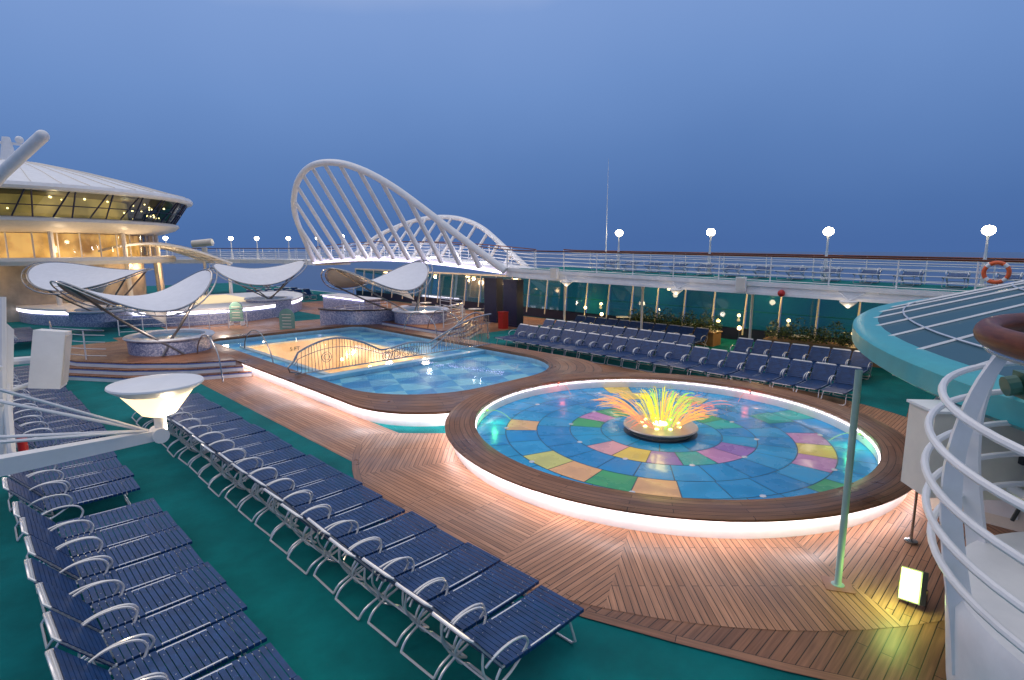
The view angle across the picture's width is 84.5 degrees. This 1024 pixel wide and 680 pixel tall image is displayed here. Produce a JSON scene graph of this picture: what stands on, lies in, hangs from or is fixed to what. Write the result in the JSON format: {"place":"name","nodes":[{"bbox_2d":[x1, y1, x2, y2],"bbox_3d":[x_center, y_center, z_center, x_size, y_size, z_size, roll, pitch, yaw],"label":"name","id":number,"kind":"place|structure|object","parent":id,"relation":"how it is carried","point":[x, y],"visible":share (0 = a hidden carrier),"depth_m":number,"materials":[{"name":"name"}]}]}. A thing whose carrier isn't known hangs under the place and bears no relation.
{"place":"outdoors","nodes":[
{"label":"outdoors","id":0,"kind":"place"},
{"bbox_2d":[0,297,15,454],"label":"side lattice","id":1,"kind":"object","parent":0,"point":[6,369],"visible":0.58,"depth_m":5.44,"materials":[{"name":"white paint"}]},
{"bbox_2d":[13,329,71,391],"bbox_3d":[-5.246,0.314,5.738,1.336,0.809,0.518,-9,13,-44],"label":"loudspeaker","id":2,"kind":"object","parent":1,"relation":"attached to","point":[48,360],"visible":1,"depth_m":5.86,"materials":[{"name":"white paint"}]},
{"bbox_2d":[0,373,203,476],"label":"boom lamp","id":3,"kind":"object","parent":1,"relation":"attached to","point":[158,398],"visible":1,"depth_m":4.86,"materials":[{"name":"white metal"}]},
{"bbox_2d":[144,259,350,264],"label":"walkway","id":4,"kind":"structure","parent":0,"point":[267,261],"depth_m":54.45,"materials":[{"name":"white paint"}]},
{"bbox_2d":[0,282,935,679],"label":"carpet deck","id":5,"kind":"structure","parent":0,"point":[310,626],"depth_m":7.39,"materials":[{"name":"green carpet"}]},
{"bbox_2d":[0,130,49,186],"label":"crane boom","id":6,"kind":"object","parent":5,"relation":"on","point":[22,154],"visible":1,"depth_m":28.64,"materials":[{"name":"white paint"}]},
{"bbox_2d":[13,409,90,425],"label":"sun lounger","id":7,"kind":"object","parent":5,"relation":"on","point":[21,420],"visible":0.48,"depth_m":13.45,"materials":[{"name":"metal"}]},
{"bbox_2d":[14,416,92,447],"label":"sun lounger","id":8,"kind":"object","parent":5,"relation":"on","point":[62,424],"visible":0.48,"depth_m":13.05,"materials":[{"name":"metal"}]},
{"bbox_2d":[14,421,104,448],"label":"sun lounger","id":9,"kind":"object","parent":5,"relation":"on","point":[89,426],"visible":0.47,"depth_m":12.67,"materials":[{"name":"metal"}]},
{"bbox_2d":[14,428,109,449],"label":"sun lounger","id":10,"kind":"object","parent":5,"relation":"on","point":[42,443],"visible":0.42,"depth_m":11.93,"materials":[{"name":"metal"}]},
{"bbox_2d":[8,451,116,496],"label":"sun lounger","id":11,"kind":"object","parent":5,"relation":"on","point":[63,464],"visible":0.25,"depth_m":10.77,"materials":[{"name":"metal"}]},
{"bbox_2d":[7,457,121,511],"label":"sun lounger","id":12,"kind":"object","parent":5,"relation":"on","point":[103,466],"visible":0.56,"depth_m":10.32,"materials":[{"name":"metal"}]},
{"bbox_2d":[7,465,133,524],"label":"sun lounger","id":13,"kind":"object","parent":5,"relation":"on","point":[24,481],"visible":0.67,"depth_m":9.74,"materials":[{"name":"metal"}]},
{"bbox_2d":[2,477,139,541],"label":"sun lounger","id":14,"kind":"object","parent":5,"relation":"on","point":[21,493],"visible":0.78,"depth_m":9.14,"materials":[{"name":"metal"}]},
{"bbox_2d":[12,498,162,561],"bbox_3d":[-6.251,2.656,8.400,1.700,0.888,0.680,-8,12,-42],"label":"sun lounger","id":15,"kind":"object","parent":5,"relation":"on","point":[21,510],"visible":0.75,"depth_m":8.37,"materials":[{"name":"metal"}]},
{"bbox_2d":[0,136,192,321],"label":"lounge building","id":16,"kind":"structure","parent":5,"relation":"on","point":[53,213],"depth_m":35.26,"materials":[{"name":"white paint"}]},
{"bbox_2d":[19,511,177,593],"bbox_3d":[-5.747,2.730,7.939,1.700,0.888,0.680,-9,13,-43],"label":"sun lounger","id":17,"kind":"object","parent":5,"relation":"on","point":[28,527],"visible":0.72,"depth_m":7.88,"materials":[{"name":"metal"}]},
{"bbox_2d":[24,525,191,612],"bbox_3d":[-5.267,2.806,7.464,0.680,0.888,1.700,9,13,44],"label":"sun lounger","id":18,"kind":"object","parent":5,"relation":"on","point":[50,556],"visible":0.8,"depth_m":7.39,"materials":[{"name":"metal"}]},
{"bbox_2d":[24,544,203,649],"bbox_3d":[-4.815,2.891,6.939,1.700,0.888,0.680,-9,13,-44],"label":"sun lounger","id":19,"kind":"object","parent":5,"relation":"on","point":[37,572],"visible":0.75,"depth_m":6.91,"materials":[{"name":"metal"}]},
{"bbox_2d":[35,562,225,658],"bbox_3d":[-4.305,2.962,6.499,0.680,0.888,1.700,9,13,43],"label":"sun lounger","id":20,"kind":"object","parent":5,"relation":"on","point":[63,603],"visible":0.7,"depth_m":6.44,"materials":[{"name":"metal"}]},
{"bbox_2d":[42,583,246,679],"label":"sun lounger","id":21,"kind":"object","parent":5,"relation":"on","point":[78,638],"visible":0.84,"depth_m":5.95,"materials":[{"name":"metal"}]},
{"bbox_2d":[44,611,266,679],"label":"sun lounger","id":22,"kind":"object","parent":5,"relation":"on","point":[63,665],"visible":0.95,"depth_m":5.57,"materials":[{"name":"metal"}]},
{"bbox_2d":[16,291,302,326],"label":"raised pool","id":23,"kind":"structure","parent":5,"relation":"on","point":[53,314],"depth_m":33.61,"materials":[{"name":"tile"}]},
{"bbox_2d":[65,306,133,322],"bbox_3d":[-22.415,-1.403,30.785,3.080,0.600,3.080,-9,13,-44],"label":"whirlpool","id":24,"kind":"object","parent":23,"relation":"on","point":[82,315],"visible":0.81,"depth_m":29.66,"materials":[{"name":"tile"}]},
{"bbox_2d":[21,261,153,310],"bbox_3d":[-22.207,-2.556,29.980,5.987,3.204,4.494,-1,9,-8],"label":"shade canopy","id":25,"kind":"object","parent":24,"relation":"on","point":[41,275],"visible":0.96,"depth_m":29.43,"materials":[{"name":"fabric"}]},
{"bbox_2d":[209,259,307,298],"bbox_3d":[-16.434,-3.813,36.978,5.950,2.867,4.522,-3,10,-18],"label":"shade canopy","id":26,"kind":"object","parent":23,"relation":"on","point":[267,277],"visible":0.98,"depth_m":36.36,"materials":[{"name":"fabric"}]},
{"bbox_2d":[244,296,292,307],"bbox_3d":[-16.334,-2.547,37.906,3.080,0.600,3.080,-9,13,-44],"label":"whirlpool","id":27,"kind":"object","parent":23,"relation":"on","point":[283,301],"visible":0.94,"depth_m":37.17,"materials":[{"name":"tile"}]},
{"bbox_2d":[68,341,251,381],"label":"spa platform","id":28,"kind":"structure","parent":5,"relation":"on","point":[118,362],"depth_m":19.60,"materials":[{"name":"white paint"}]},
{"bbox_2d":[49,267,217,356],"bbox_3d":[-13.688,-1.031,20.735,4.964,3.190,4.636,-9,13,-44],"label":"shade canopy","id":29,"kind":"object","parent":28,"relation":"on","point":[190,290],"visible":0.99,"depth_m":20.23,"materials":[{"name":"fabric"}]},
{"bbox_2d":[122,329,214,355],"bbox_3d":[-13.223,0.073,21.855,3.080,0.620,3.080,-9,13,-44],"label":"whirlpool","id":30,"kind":"object","parent":28,"relation":"on","point":[185,341],"visible":0.86,"depth_m":20.94,"materials":[{"name":"tile"}]},
{"bbox_2d":[98,242,232,294],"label":"stage roof","id":31,"kind":"structure","parent":5,"relation":"on","point":[193,253],"depth_m":43.78,"materials":[{"name":"white paint"}]},
{"bbox_2d":[145,402,221,427],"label":"sun lounger","id":32,"kind":"object","parent":5,"relation":"on","point":[203,407],"visible":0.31,"depth_m":14.42,"materials":[{"name":"metal"}]},
{"bbox_2d":[167,407,229,436],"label":"sun lounger","id":33,"kind":"object","parent":5,"relation":"on","point":[200,414],"visible":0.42,"depth_m":13.81,"materials":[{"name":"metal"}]},
{"bbox_2d":[161,412,242,447],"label":"sun lounger","id":34,"kind":"object","parent":5,"relation":"on","point":[222,418],"visible":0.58,"depth_m":13.32,"materials":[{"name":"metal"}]},
{"bbox_2d":[166,416,251,457],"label":"sun lounger","id":35,"kind":"object","parent":5,"relation":"on","point":[213,427],"visible":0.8,"depth_m":12.66,"materials":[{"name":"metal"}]},
{"bbox_2d":[171,420,265,465],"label":"sun lounger","id":36,"kind":"object","parent":5,"relation":"on","point":[213,437],"visible":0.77,"depth_m":12.25,"materials":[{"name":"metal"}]},
{"bbox_2d":[141,642,296,679],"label":"sun lounger","id":37,"kind":"object","parent":5,"relation":"on","point":[253,668],"visible":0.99,"depth_m":5.46,"materials":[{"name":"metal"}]},
{"bbox_2d":[182,426,278,474],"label":"sun lounger","id":38,"kind":"object","parent":5,"relation":"on","point":[241,442],"visible":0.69,"depth_m":11.76,"materials":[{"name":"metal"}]},
{"bbox_2d":[191,435,291,484],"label":"sun lounger","id":39,"kind":"object","parent":5,"relation":"on","point":[235,455],"visible":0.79,"depth_m":11.28,"materials":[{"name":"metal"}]},
{"bbox_2d":[201,444,305,496],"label":"sun lounger","id":40,"kind":"object","parent":5,"relation":"on","point":[247,465],"visible":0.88,"depth_m":10.72,"materials":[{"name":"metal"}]},
{"bbox_2d":[218,452,324,508],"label":"sun lounger","id":41,"kind":"object","parent":5,"relation":"on","point":[284,468],"visible":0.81,"depth_m":10.35,"materials":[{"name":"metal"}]},
{"bbox_2d":[231,463,341,521],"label":"sun lounger","id":42,"kind":"object","parent":5,"relation":"on","point":[299,476],"visible":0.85,"depth_m":9.85,"materials":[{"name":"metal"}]},
{"bbox_2d":[248,473,362,536],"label":"sun lounger","id":43,"kind":"object","parent":5,"relation":"on","point":[344,482],"visible":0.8,"depth_m":9.37,"materials":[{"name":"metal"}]},
{"bbox_2d":[263,485,382,554],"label":"sun lounger","id":44,"kind":"object","parent":5,"relation":"on","point":[316,515],"visible":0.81,"depth_m":8.87,"materials":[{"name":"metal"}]},
{"bbox_2d":[280,498,404,574],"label":"sun lounger","id":45,"kind":"object","parent":5,"relation":"on","point":[338,531],"visible":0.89,"depth_m":8.37,"materials":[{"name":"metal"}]},
{"bbox_2d":[306,511,436,594],"bbox_3d":[-1.936,2.731,7.932,1.700,0.888,0.680,-9,13,-43],"label":"sun lounger","id":46,"kind":"object","parent":5,"relation":"on","point":[398,536],"visible":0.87,"depth_m":7.93,"materials":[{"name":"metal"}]},
{"bbox_2d":[328,527,463,620],"bbox_3d":[-1.484,2.813,7.423,1.700,0.888,0.680,-9,13,-44],"label":"sun lounger","id":47,"kind":"object","parent":5,"relation":"on","point":[391,554],"visible":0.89,"depth_m":7.42,"materials":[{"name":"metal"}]},
{"bbox_2d":[362,542,500,646],"bbox_3d":[-0.964,2.883,6.990,0.680,0.888,1.700,9,13,43],"label":"sun lounger","id":48,"kind":"object","parent":5,"relation":"on","point":[415,581],"visible":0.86,"depth_m":7.00,"materials":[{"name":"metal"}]},
{"bbox_2d":[395,561,538,679],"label":"sun lounger","id":49,"kind":"object","parent":5,"relation":"on","point":[453,609],"visible":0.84,"depth_m":6.51,"materials":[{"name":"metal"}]},
{"bbox_2d":[432,585,583,679],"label":"sun lounger","id":50,"kind":"object","parent":5,"relation":"on","point":[475,636],"visible":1,"depth_m":6.00,"materials":[{"name":"blue plastic"}]},
{"bbox_2d":[563,285,565,325],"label":"support column","id":51,"kind":"structure","parent":5,"relation":"on","point":[564,307],"depth_m":30.30,"materials":[{"name":"white metal"}]},
{"bbox_2d":[506,267,984,303],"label":"walkway","id":52,"kind":"structure","parent":51,"relation":"on","point":[831,291],"depth_m":22.64,"materials":[{"name":"white paint"}]},
{"bbox_2d":[291,159,536,274],"bbox_3d":[-8.097,-8.528,39.390,9.821,7.131,23.635,-9,13,-44],"label":"arched footbridge","id":53,"kind":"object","parent":52,"relation":"on","point":[493,265],"visible":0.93,"depth_m":37.16,"materials":[{"name":"white paint"}]},
{"bbox_2d":[315,241,506,266],"bbox_3d":[-8.512,-6.121,39.579,0.060,1.642,23.328,-9,13,-44],"label":"bridge railing","id":54,"kind":"object","parent":53,"relation":"on","point":[439,248],"visible":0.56,"depth_m":36.73,"materials":[{"name":"white metal"}]},
{"bbox_2d":[340,241,535,265],"bbox_3d":[-6.815,-6.391,41.255,0.060,1.642,23.328,-9,13,-44],"label":"bridge railing","id":55,"kind":"object","parent":53,"relation":"on","point":[414,254],"visible":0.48,"depth_m":38.81,"materials":[{"name":"white metal"}]},
{"bbox_2d":[507,249,1023,290],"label":"deck railing","id":56,"kind":"object","parent":52,"relation":"on","point":[876,258],"visible":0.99,"depth_m":20.86,"materials":[{"name":"white metal"}]},
{"bbox_2d":[981,261,1011,283],"bbox_3d":[14.425,-2.010,16.794,0.128,0.700,0.700,-9,13,-44],"label":"life ring","id":57,"kind":"object","parent":56,"relation":"attached to","point":[1001,263],"visible":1,"depth_m":16.75,"materials":[{"name":"orange plastic"}]},
{"bbox_2d":[563,249,1023,284],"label":"deck railing","id":58,"kind":"object","parent":52,"relation":"on","point":[766,261],"visible":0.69,"depth_m":24.80,"materials":[{"name":"white metal"}]},
{"bbox_2d":[852,280,1023,431],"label":"glass roof","id":59,"kind":"structure","parent":52,"relation":"on","point":[927,344],"depth_m":7.36,"materials":[{"name":"teal glass"}]},
{"bbox_2d":[999,370,1023,399],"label":"spotlight","id":60,"kind":"object","parent":59,"relation":"attached to","point":[1012,384],"visible":1,"depth_m":4.40,"materials":[{"name":"green paint"}]},
{"bbox_2d":[114,300,1017,630],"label":"wood deck","id":61,"kind":"structure","parent":5,"relation":"on","point":[752,584],"depth_m":8.41,"materials":[{"name":"brown wood"}]},
{"bbox_2d":[117,308,247,335],"bbox_3d":[-17.605,-0.990,30.505,6.132,1.075,0.544,-6,11,-35],"label":"platform railing","id":62,"kind":"object","parent":61,"relation":"on","point":[209,326],"visible":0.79,"depth_m":30.40,"materials":[{"name":"metal"}]},
{"bbox_2d":[279,308,294,329],"bbox_3d":[-11.597,-0.927,29.071,0.800,1.395,0.400,1,9,5],"label":"notice board","id":63,"kind":"object","parent":61,"relation":"on","point":[286,318],"visible":0.79,"depth_m":29.02,"materials":[{"name":"green paint"}]},
{"bbox_2d":[320,293,380,308],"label":"bar counter","id":64,"kind":"object","parent":61,"relation":"on","point":[333,300],"visible":0.81,"depth_m":40.13,"materials":[{"name":"tile"}]},
{"bbox_2d":[318,303,416,325],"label":"mosaic wall","id":65,"kind":"structure","parent":61,"relation":"on","point":[328,316],"depth_m":30.29,"materials":[{"name":"blue tile"}]},
{"bbox_2d":[212,324,602,426],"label":"swimming pool","id":66,"kind":"structure","parent":61,"relation":"in","point":[431,394],"depth_m":20.10,"materials":[{"name":"blue liquid"}]},
{"bbox_2d":[287,312,490,380],"bbox_3d":[-4.022,0.088,21.244,9.505,1.624,1.130,-9,13,-44],"label":"pool railing","id":67,"kind":"object","parent":66,"relation":"on","point":[340,375],"visible":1,"depth_m":20.41,"materials":[{"name":"metal"}]},
{"bbox_2d":[382,316,480,338],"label":"spa platform","id":68,"kind":"structure","parent":61,"relation":"on","point":[439,328],"depth_m":28.89,"materials":[{"name":"white paint"}]},
{"bbox_2d":[321,260,432,310],"bbox_3d":[-7.264,-2.580,30.023,5.527,3.307,4.978,-9,13,-44],"label":"shade canopy","id":69,"kind":"object","parent":68,"relation":"on","point":[403,280],"visible":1,"depth_m":29.74,"materials":[{"name":"fabric"}]},
{"bbox_2d":[392,306,448,324],"bbox_3d":[-4.950,-1.359,30.577,3.080,0.680,3.080,-9,13,-44],"label":"whirlpool","id":70,"kind":"object","parent":68,"relation":"on","point":[401,316],"visible":0.89,"depth_m":29.49,"materials":[{"name":"tile"}]},
{"bbox_2d":[352,445,862,679],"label":"wood deck border","id":71,"kind":"object","parent":61,"relation":"on","point":[767,662],"visible":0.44,"depth_m":6.34,"materials":[{"name":"brown wood"}]},
{"bbox_2d":[445,372,911,538],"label":"splash pool","id":72,"kind":"structure","parent":61,"relation":"on","point":[760,461],"depth_m":11.71,"materials":[{"name":"tile"}]},
{"bbox_2d":[593,385,733,441],"bbox_3d":[3.383,1.623,13.563,3.441,1.110,3.340,-9,13,-44],"label":"fountain","id":73,"kind":"object","parent":72,"relation":"on","point":[666,427],"visible":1,"depth_m":13.24,"materials":[{"name":"liquid"}]},
{"bbox_2d":[728,353,767,382],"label":"sun lounger","id":74,"kind":"object","parent":61,"relation":"on","point":[754,363],"visible":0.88,"depth_m":18.89,"materials":[{"name":"metal"}]},
{"bbox_2d":[749,356,789,386],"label":"sun lounger","id":75,"kind":"object","parent":61,"relation":"on","point":[775,367],"visible":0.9,"depth_m":18.37,"materials":[{"name":"metal"}]},
{"bbox_2d":[770,359,812,391],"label":"sun lounger","id":76,"kind":"object","parent":61,"relation":"on","point":[798,370],"visible":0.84,"depth_m":17.89,"materials":[{"name":"metal"}]},
{"bbox_2d":[820,575,855,593],"bbox_3d":[4.313,3.237,7.467,0.340,0.006,0.340,3,10,16],"label":"post base plate","id":77,"kind":"object","parent":61,"relation":"on","point":[847,588],"visible":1,"depth_m":7.44,"materials":[{"name":"brown wood"}]},
{"bbox_2d":[831,369,862,587],"bbox_3d":[4.313,1.808,7.238,0.160,2.908,0.160,-9,13,-44],"label":"roof post","id":78,"kind":"object","parent":77,"relation":"on","point":[837,582],"visible":1,"depth_m":7.20,"materials":[{"name":"metal"}]},
{"bbox_2d":[897,566,928,606],"bbox_3d":[5.011,3.077,7.047,0.277,0.472,0.326,-5,10,-27],"label":"flood light","id":79,"kind":"object","parent":61,"relation":"on","point":[912,585],"visible":1,"depth_m":6.98,"materials":[{"name":"white"}]},
{"bbox_2d":[563,333,599,357],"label":"sun lounger","id":80,"kind":"object","parent":5,"relation":"on","point":[590,338],"visible":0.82,"depth_m":23.65,"materials":[{"name":"metal"}]},
{"bbox_2d":[576,334,613,359],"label":"sun lounger","id":81,"kind":"object","parent":5,"relation":"on","point":[603,340],"visible":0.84,"depth_m":23.18,"materials":[{"name":"metal"}]},
{"bbox_2d":[589,336,627,363],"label":"sun lounger","id":82,"kind":"object","parent":5,"relation":"on","point":[617,342],"visible":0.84,"depth_m":22.67,"materials":[{"name":"metal"}]},
{"bbox_2d":[353,268,885,343],"bbox_3d":[5.054,-2.259,33.403,0.464,2.660,56.080,-9,13,-44],"label":"glass windscreen","id":83,"kind":"object","parent":5,"relation":"on","point":[730,310],"visible":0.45,"depth_m":31.19,"materials":[{"name":"glass"}]},
{"bbox_2d":[605,338,642,366],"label":"sun lounger","id":84,"kind":"object","parent":5,"relation":"on","point":[632,345],"visible":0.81,"depth_m":22.23,"materials":[{"name":"metal"}]},
{"bbox_2d":[620,340,657,369],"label":"sun lounger","id":85,"kind":"object","parent":5,"relation":"on","point":[647,347],"visible":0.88,"depth_m":21.75,"materials":[{"name":"metal"}]},
{"bbox_2d":[636,342,674,371],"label":"sun lounger","id":86,"kind":"object","parent":5,"relation":"on","point":[663,349],"visible":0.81,"depth_m":21.30,"materials":[{"name":"metal"}]},
{"bbox_2d":[652,344,690,373],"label":"sun lounger","id":87,"kind":"object","parent":5,"relation":"on","point":[679,352],"visible":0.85,"depth_m":20.78,"materials":[{"name":"metal"}]},
{"bbox_2d":[627,306,722,346],"bbox_3d":[7.813,-0.800,27.628,1.068,1.611,5.079,-9,13,-44],"label":"planter","id":88,"kind":"object","parent":5,"relation":"on","point":[714,337],"visible":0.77,"depth_m":26.90,"materials":[{"name":"green wood"}]},
{"bbox_2d":[669,346,709,374],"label":"sun lounger","id":89,"kind":"object","parent":5,"relation":"on","point":[697,354],"visible":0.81,"depth_m":20.31,"materials":[{"name":"metal"}]},
{"bbox_2d":[688,348,727,376],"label":"sun lounger","id":90,"kind":"object","parent":5,"relation":"on","point":[715,357],"visible":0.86,"depth_m":19.82,"materials":[{"name":"metal"}]},
{"bbox_2d":[706,351,746,379],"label":"sun lounger","id":91,"kind":"object","parent":5,"relation":"on","point":[734,360],"visible":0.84,"depth_m":19.32,"materials":[{"name":"metal"}]},
{"bbox_2d":[508,409,946,679],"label":"wood deck infill","id":92,"kind":"object","parent":5,"relation":"on","point":[914,652],"visible":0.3,"depth_m":6.33,"materials":[{"name":"brown wood"}]},
{"bbox_2d":[930,396,1023,531],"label":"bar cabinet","id":93,"kind":"object","parent":92,"relation":"on","point":[999,513],"visible":0.1,"depth_m":9.00,"materials":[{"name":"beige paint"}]},
{"bbox_2d":[784,343,809,373],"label":"sun lounger","id":94,"kind":"object","parent":5,"relation":"on","point":[798,351],"visible":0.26,"depth_m":20.99,"materials":[{"name":"metal"}]},
{"bbox_2d":[794,362,837,397],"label":"sun lounger","id":95,"kind":"object","parent":5,"relation":"on","point":[822,373],"visible":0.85,"depth_m":17.43,"materials":[{"name":"metal"}]},
{"bbox_2d":[804,346,830,371],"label":"sun lounger","id":96,"kind":"object","parent":5,"relation":"on","point":[818,354],"visible":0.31,"depth_m":20.52,"materials":[{"name":"metal"}]},
{"bbox_2d":[763,317,880,367],"bbox_3d":[13.073,0.031,22.438,1.103,1.617,5.914,-9,13,-44],"label":"planter","id":97,"kind":"object","parent":5,"relation":"on","point":[819,342],"visible":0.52,"depth_m":23.02,"materials":[{"name":"green wood"}]},
{"bbox_2d":[825,348,851,380],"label":"sun lounger","id":98,"kind":"object","parent":5,"relation":"on","point":[838,357],"visible":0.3,"depth_m":20.04,"materials":[{"name":"metal"}]},
{"bbox_2d":[820,365,862,405],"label":"sun lounger","id":99,"kind":"object","parent":5,"relation":"on","point":[843,383],"visible":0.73,"depth_m":16.97,"materials":[{"name":"blue plastic"}]},
{"bbox_2d":[846,350,872,379],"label":"sun lounger","id":100,"kind":"object","parent":5,"relation":"on","point":[861,360],"visible":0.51,"depth_m":19.54,"materials":[{"name":"metal"}]},
{"bbox_2d":[920,313,1023,679],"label":"spiral balcony","id":101,"kind":"structure","parent":5,"relation":"on","point":[983,572],"depth_m":3.71,"materials":[{"name":"white paint"}]},
{"bbox_2d":[901,399,1023,521],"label":"equipment box","id":102,"kind":"object","parent":101,"relation":"attached to","point":[995,470],"visible":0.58,"depth_m":5.35,"materials":[{"name":"beige paint"}]},
{"bbox_2d":[484,277,502,322],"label":"support pier","id":103,"kind":"structure","parent":0,"point":[493,296],"depth_m":34.24,"materials":[{"name":"black paint"}]},
{"bbox_2d":[0,0,1023,251],"label":"sky","id":104,"kind":"structure","parent":0,"point":[764,125],"materials":[{"name":"blue"}]},
{"bbox_2d":[503,279,522,327],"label":"support pier","id":105,"kind":"structure","parent":0,"point":[513,297],"depth_m":32.22,"materials":[{"name":"black paint"}]},
{"bbox_2d":[144,251,1023,332],"bbox_3d":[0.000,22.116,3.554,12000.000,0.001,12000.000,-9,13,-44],"label":"sea","id":106,"kind":"structure","parent":0,"point":[309,277],"depth_m":793.88,"materials":[{"name":"liquid"}]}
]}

